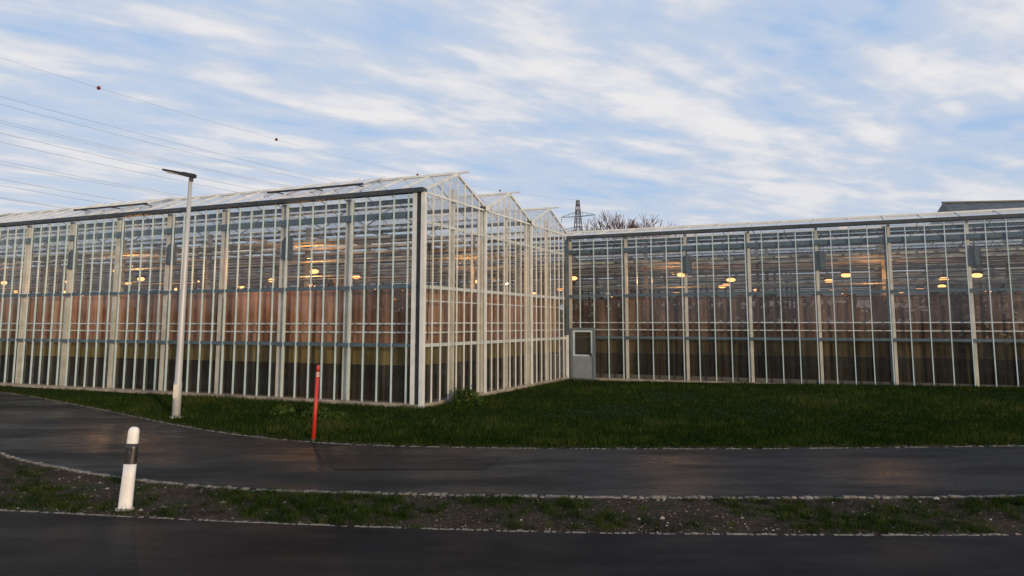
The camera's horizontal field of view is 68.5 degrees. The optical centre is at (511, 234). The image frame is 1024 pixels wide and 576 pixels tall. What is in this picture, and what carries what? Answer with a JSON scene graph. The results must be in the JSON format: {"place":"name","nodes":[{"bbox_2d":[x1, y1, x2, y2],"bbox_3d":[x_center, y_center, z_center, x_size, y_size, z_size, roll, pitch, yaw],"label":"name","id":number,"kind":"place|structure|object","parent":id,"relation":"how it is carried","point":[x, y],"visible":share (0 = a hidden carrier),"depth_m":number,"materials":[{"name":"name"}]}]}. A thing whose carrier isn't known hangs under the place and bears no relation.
{"place":"outdoors","nodes":[
{"label":"outdoors","id":0,"kind":"place"},
{"bbox_2d":[0,392,1023,496],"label":"footpath","id":1,"kind":"structure","parent":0,"point":[70,436],"depth_m":12.70,"materials":[{"name":"grey asphalt"}]},
{"bbox_2d":[319,455,503,469],"bbox_3d":[-1.825,3.929,13.005,3.369,0.003,1.370,0,-7,0],"label":"asphalt repair patch","id":2,"kind":"object","parent":1,"relation":"on","point":[346,462],"visible":1,"depth_m":12.99,"materials":[{"name":"grey asphalt"}]},
{"bbox_2d":[0,511,1023,575],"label":"road","id":3,"kind":"structure","parent":0,"point":[41,544],"depth_m":7.89,"materials":[{"name":"grey asphalt"}]},
{"bbox_2d":[0,455,1023,535],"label":"verge","id":4,"kind":"structure","parent":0,"point":[472,518],"depth_m":9.68,"materials":[{"name":"green plant"}]},
{"bbox_2d":[115,427,139,511],"bbox_3d":[-4.982,3.064,9.794,0.240,1.101,0.234,4,-7,-10],"label":"delineator post","id":5,"kind":"object","parent":4,"relation":"on","point":[126,495],"visible":0.99,"depth_m":9.75,"materials":[{"name":"white plastic"}]},
{"bbox_2d":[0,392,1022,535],"bbox_3d":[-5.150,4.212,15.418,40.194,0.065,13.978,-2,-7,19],"label":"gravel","id":6,"kind":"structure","parent":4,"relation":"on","point":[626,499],"depth_m":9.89,"materials":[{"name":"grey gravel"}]},
{"bbox_2d":[0,324,1023,446],"bbox_3d":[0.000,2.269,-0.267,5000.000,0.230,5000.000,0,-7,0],"label":"ground","id":7,"kind":"structure","parent":0,"point":[616,409],"depth_m":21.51,"materials":[{"name":"green plant"}]},
{"bbox_2d":[162,168,196,418],"bbox_3d":[-8.774,1.467,19.462,0.894,6.423,0.340,1,-7,0],"label":"street lamp","id":8,"kind":"object","parent":7,"relation":"on","point":[177,397],"visible":0.87,"depth_m":19.36,"materials":[{"name":"metal"}]},
{"bbox_2d":[270,403,295,414],"bbox_3d":[-6.030,4.630,19.828,0.810,0.388,0.814,0,-7,0],"label":"weed plant","id":9,"kind":"object","parent":7,"relation":"on","point":[283,410],"visible":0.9,"depth_m":19.73,"materials":[{"name":"green plant"}]},
{"bbox_2d":[310,364,319,441],"bbox_3d":[-4.031,3.472,15.450,0.120,1.610,0.120,2,-7,0],"label":"red marker post","id":10,"kind":"object","parent":7,"relation":"on","point":[315,403],"visible":0.98,"depth_m":15.42,"materials":[{"name":"paint"}]},
{"bbox_2d":[300,401,330,417],"bbox_3d":[-5.043,4.498,19.218,0.783,0.480,0.787,0,-7,0],"label":"weed plant","id":11,"kind":"object","parent":7,"relation":"on","point":[319,412],"visible":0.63,"depth_m":19.14,"materials":[{"name":"green plant"}]},
{"bbox_2d":[319,410,348,420],"bbox_3d":[-4.507,4.489,18.563,0.955,0.317,0.883,0,-7,0],"label":"weed plant","id":12,"kind":"object","parent":7,"relation":"on","point":[336,415],"visible":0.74,"depth_m":18.56,"materials":[{"name":"green plant"}]},
{"bbox_2d":[447,385,482,404],"bbox_3d":[-1.401,4.746,22.182,1.125,0.678,1.091,0,-7,0],"label":"shrub","id":13,"kind":"object","parent":7,"relation":"on","point":[466,397],"visible":0.96,"depth_m":22.03,"materials":[{"name":"green plant"}]},
{"bbox_2d":[0,509,1020,535],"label":"kerb setts","id":14,"kind":"structure","parent":7,"relation":"on","point":[888,534],"depth_m":8.68,"materials":[{"name":"stone"}]},
{"bbox_2d":[1,391,1019,448],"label":"gravel edge","id":15,"kind":"object","parent":7,"relation":"on","point":[794,447],"visible":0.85,"depth_m":14.69,"materials":[{"name":"gravel"}]},
{"bbox_2d":[0,171,1023,408],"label":"greenhouse","id":16,"kind":"object","parent":7,"relation":"on","point":[479,332],"visible":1,"depth_m":27.98,"materials":[{"name":"glass"}]},
{"bbox_2d":[565,328,595,381],"bbox_3d":[2.915,5.030,31.680,1.280,2.200,0.580,-3,-7,24],"label":"door","id":17,"kind":"structure","parent":16,"relation":"in","point":[582,366],"depth_m":31.81,"materials":[{"name":"white metal"}]},
{"bbox_2d":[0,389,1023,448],"bbox_3d":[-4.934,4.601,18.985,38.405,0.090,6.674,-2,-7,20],"label":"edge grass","id":18,"kind":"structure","parent":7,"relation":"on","point":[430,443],"depth_m":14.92,"materials":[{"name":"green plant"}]},
{"bbox_2d":[0,452,1023,498],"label":"kerb setts","id":19,"kind":"structure","parent":7,"relation":"on","point":[444,494],"depth_m":10.45,"materials":[{"name":"stone"}]},
{"bbox_2d":[3,392,1023,448],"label":"kerb setts","id":20,"kind":"structure","parent":7,"relation":"on","point":[476,447],"depth_m":14.65,"materials":[{"name":"stone"}]},
{"bbox_2d":[557,200,601,292],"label":"electricity pylon","id":21,"kind":"object","parent":7,"relation":"on","point":[578,210],"visible":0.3,"depth_m":353.05,"materials":[{"name":"metal"}]},
{"bbox_2d":[0,57,587,247],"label":"power lines","id":22,"kind":"object","parent":21,"relation":"attached to","point":[99,88],"visible":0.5,"depth_m":155.08,"materials":[{"name":"metal"}]},
{"bbox_2d":[564,211,680,297],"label":"bare tree","id":23,"kind":"object","parent":7,"relation":"on","point":[604,219],"visible":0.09,"depth_m":94.15,"materials":[{"name":"brown plant"}]},
{"bbox_2d":[600,215,660,297],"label":"bare tree","id":24,"kind":"object","parent":7,"relation":"on","point":[632,224],"visible":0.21,"depth_m":89.76,"materials":[{"name":"brown plant"}]},
{"bbox_2d":[627,220,682,291],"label":"bare tree","id":25,"kind":"object","parent":7,"relation":"on","point":[648,225],"visible":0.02,"depth_m":93.13,"materials":[{"name":"brown plant"}]},
{"bbox_2d":[928,267,1023,292],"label":"walls","id":26,"kind":"structure","parent":7,"relation":"on","point":[972,269],"depth_m":78.16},
{"bbox_2d":[925,201,1023,233],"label":"roof","id":27,"kind":"structure","parent":26,"relation":"on","point":[968,206],"depth_m":83.55,"materials":[{"name":"metal"}]},
{"bbox_2d":[941,200,1023,232],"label":"ridge and gutter","id":28,"kind":"structure","parent":27,"relation":"attached to","point":[945,206],"depth_m":84.23,"materials":[{"name":"metal"}]},
{"bbox_2d":[0,0,1023,323],"label":"sky","id":29,"kind":"structure","parent":0,"point":[679,112],"materials":[{"name":"blue"}]}
]}

